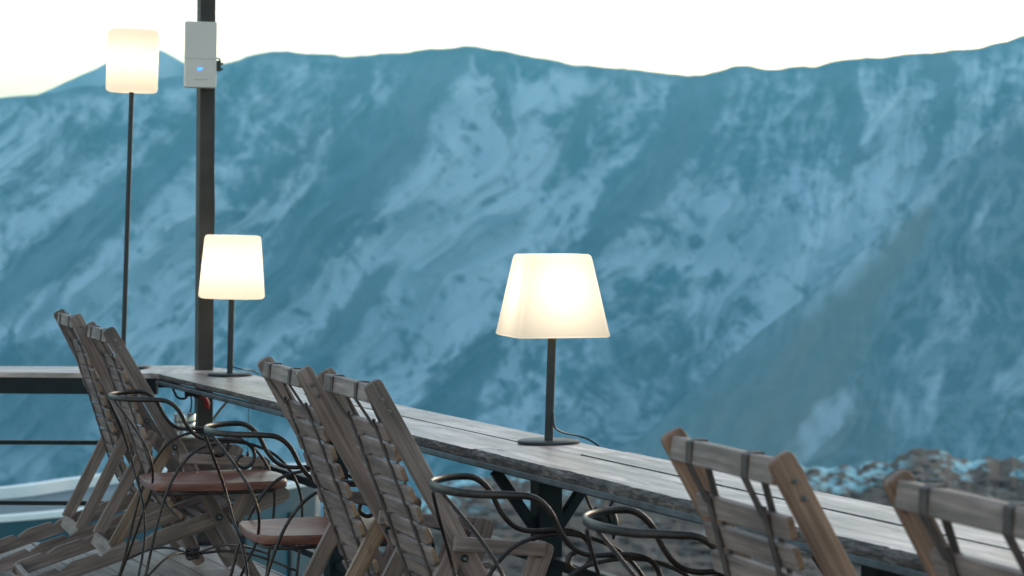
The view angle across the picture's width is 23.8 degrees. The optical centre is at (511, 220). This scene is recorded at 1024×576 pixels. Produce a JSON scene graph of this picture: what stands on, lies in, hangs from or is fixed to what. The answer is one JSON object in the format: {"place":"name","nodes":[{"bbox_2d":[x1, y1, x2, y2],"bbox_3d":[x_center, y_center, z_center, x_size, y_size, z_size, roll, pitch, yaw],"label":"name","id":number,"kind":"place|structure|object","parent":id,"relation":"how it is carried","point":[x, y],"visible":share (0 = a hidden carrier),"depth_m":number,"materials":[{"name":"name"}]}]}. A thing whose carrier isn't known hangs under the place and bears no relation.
{"place":"outdoors","nodes":[
{"label":"outdoors","id":0,"kind":"place"},
{"bbox_2d":[37,50,183,94],"bbox_3d":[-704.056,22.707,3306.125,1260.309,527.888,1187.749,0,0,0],"label":"peak","id":1,"kind":"structure","parent":0,"point":[169,65],"depth_m":3367.27,"materials":[{"name":"blue stone"}]},
{"bbox_2d":[0,542,284,575],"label":"terrace floor","id":2,"kind":"structure","parent":0,"point":[212,564],"depth_m":9.79,"materials":[{"name":"grey wood"}]},
{"bbox_2d":[0,309,219,570],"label":"deck chair","id":3,"kind":"object","parent":2,"relation":"on","point":[73,523],"visible":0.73,"depth_m":9.78,"materials":[{"name":"brown wood"}]},
{"bbox_2d":[12,321,289,575],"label":"deck chair","id":4,"kind":"object","parent":2,"relation":"on","point":[209,514],"visible":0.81,"depth_m":9.24,"materials":[{"name":"brown wood"}]},
{"bbox_2d":[194,0,215,545],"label":"steel post","id":5,"kind":"object","parent":2,"relation":"on","point":[205,177],"visible":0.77,"depth_m":10.47,"materials":[{"name":"metal"}]},
{"bbox_2d":[196,388,209,409],"bbox_3d":[-1.327,0.762,10.384,0.070,0.094,0.034,0,0,0],"label":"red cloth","id":6,"kind":"object","parent":5,"relation":"attached to","point":[206,403],"visible":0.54,"depth_m":10.38,"materials":[{"name":"red fabric"}]},
{"bbox_2d":[184,21,222,88],"bbox_3d":[-1.318,-0.709,10.404,0.164,0.282,0.054,1,0,-12],"label":"electrical box","id":7,"kind":"object","parent":5,"relation":"attached to","point":[202,66],"depth_m":10.38,"materials":[{"name":"paint"}]},
{"bbox_2d":[213,402,226,419],"bbox_3d":[-1.248,0.808,10.461,0.014,0.127,0.343,0,0,-19],"label":"wooden rod","id":8,"kind":"object","parent":5,"relation":"attached to","point":[219,410],"visible":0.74,"depth_m":10.50,"materials":[{"name":"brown wood"}]},
{"bbox_2d":[108,389,303,575],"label":"iron armchair","id":9,"kind":"object","parent":2,"relation":"on","point":[190,483],"visible":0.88,"depth_m":8.78,"materials":[{"name":"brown wood"}]},
{"bbox_2d":[203,421,436,575],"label":"iron armchair","id":10,"kind":"object","parent":2,"relation":"on","point":[306,532],"visible":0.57,"depth_m":7.36,"materials":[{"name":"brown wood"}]},
{"bbox_2d":[257,356,499,575],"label":"deck chair","id":11,"kind":"object","parent":2,"relation":"on","point":[346,524],"visible":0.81,"depth_m":6.79,"materials":[{"name":"brown wood"}]},
{"bbox_2d":[317,368,553,575],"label":"deck chair","id":12,"kind":"object","parent":2,"relation":"on","point":[410,521],"visible":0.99,"depth_m":6.21,"materials":[{"name":"brown wood"}]},
{"bbox_2d":[0,366,1023,575],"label":"bar counter","id":13,"kind":"object","parent":2,"relation":"on","point":[874,539],"visible":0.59,"depth_m":6.64,"materials":[{"name":"grey wood"}]},
{"bbox_2d":[106,28,158,369],"bbox_3d":[-1.680,-0.097,10.620,0.276,1.479,0.236,0,0,0],"label":"floor lamp","id":14,"kind":"object","parent":13,"relation":"on","point":[132,61],"visible":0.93,"depth_m":10.54,"materials":[{"name":"white fabric"}]},
{"bbox_2d":[172,388,205,452],"bbox_3d":[-1.323,0.859,9.968,0.143,0.348,0.025,0,0,0],"label":"hanging cable","id":15,"kind":"object","parent":13,"relation":"hanging from","point":[187,394],"visible":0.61,"depth_m":9.96,"materials":[{"name":"black plastic"}]},
{"bbox_2d":[198,235,264,376],"bbox_3d":[-1.165,0.352,10.107,0.275,0.590,0.289,0,0,0],"label":"table lamp","id":16,"kind":"object","parent":13,"relation":"on","point":[231,268],"visible":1,"depth_m":10.00,"materials":[{"name":"white fabric"}]},
{"bbox_2d":[246,401,249,456],"bbox_3d":[-1.043,0.828,9.600,0.026,0.275,0.025,0,0,0],"label":"pull cord","id":17,"kind":"object","parent":13,"relation":"hanging from","point":[247,454],"visible":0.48,"depth_m":9.60,"materials":[{"name":"black plastic"}]},
{"bbox_2d":[496,253,609,446],"bbox_3d":[0.130,0.380,7.023,0.304,0.568,0.275,0,0,-14],"label":"table lamp","id":18,"kind":"object","parent":13,"relation":"on","point":[551,297],"visible":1,"depth_m":6.92,"materials":[{"name":"white fabric"}]},
{"bbox_2d":[584,495,618,539],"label":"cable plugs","id":19,"kind":"object","parent":13,"relation":"hanging from","point":[611,519],"visible":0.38,"depth_m":6.31,"materials":[{"name":"black"}]},
{"bbox_2d":[429,473,690,575],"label":"iron armchair","id":20,"kind":"object","parent":2,"relation":"on","point":[488,492],"visible":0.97,"depth_m":5.74,"materials":[{"name":"black metal"}]},
{"bbox_2d":[582,506,724,575],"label":"iron armchair","id":21,"kind":"object","parent":2,"relation":"on","point":[651,532],"visible":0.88,"depth_m":5.08,"materials":[{"name":"black metal"}]},
{"bbox_2d":[661,427,856,575],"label":"deck chair","id":22,"kind":"object","parent":2,"relation":"on","point":[695,462],"visible":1,"depth_m":4.35,"materials":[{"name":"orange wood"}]},
{"bbox_2d":[883,469,1023,575],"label":"deck chair","id":23,"kind":"object","parent":2,"relation":"on","point":[919,507],"visible":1,"depth_m":3.74,"materials":[{"name":"beige wood"}]},
{"bbox_2d":[0,463,319,575],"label":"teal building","id":24,"kind":"structure","parent":0,"point":[16,520],"depth_m":28.59,"materials":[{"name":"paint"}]},
{"bbox_2d":[174,413,195,438],"bbox_3d":[-1.302,0.816,9.680,0.086,0.099,0.086,0,0,0],"label":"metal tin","id":25,"kind":"object","parent":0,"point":[190,418],"visible":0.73,"depth_m":9.65,"materials":[{"name":"silver metal"}]},
{"bbox_2d":[0,35,1023,515],"bbox_3d":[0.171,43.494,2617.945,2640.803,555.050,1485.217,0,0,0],"label":"mountain","id":26,"kind":"structure","parent":0,"point":[396,211],"depth_m":2395.01,"materials":[{"name":"blue stone"}]},
{"bbox_2d":[0,0,1023,97],"label":"sky","id":27,"kind":"structure","parent":0,"point":[45,45],"materials":[{"name":"white"}]},
{"bbox_2d":[321,448,1023,575],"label":"hillside","id":28,"kind":"structure","parent":0,"point":[997,479],"depth_m":133.36,"materials":[{"name":"stone"}]},
{"bbox_2d":[615,98,1023,468],"bbox_3d":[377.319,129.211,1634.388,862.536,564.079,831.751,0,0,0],"label":"mountain slope","id":29,"kind":"structure","parent":0,"point":[903,333],"depth_m":1582.69,"materials":[{"name":"blue stone"}]}
]}

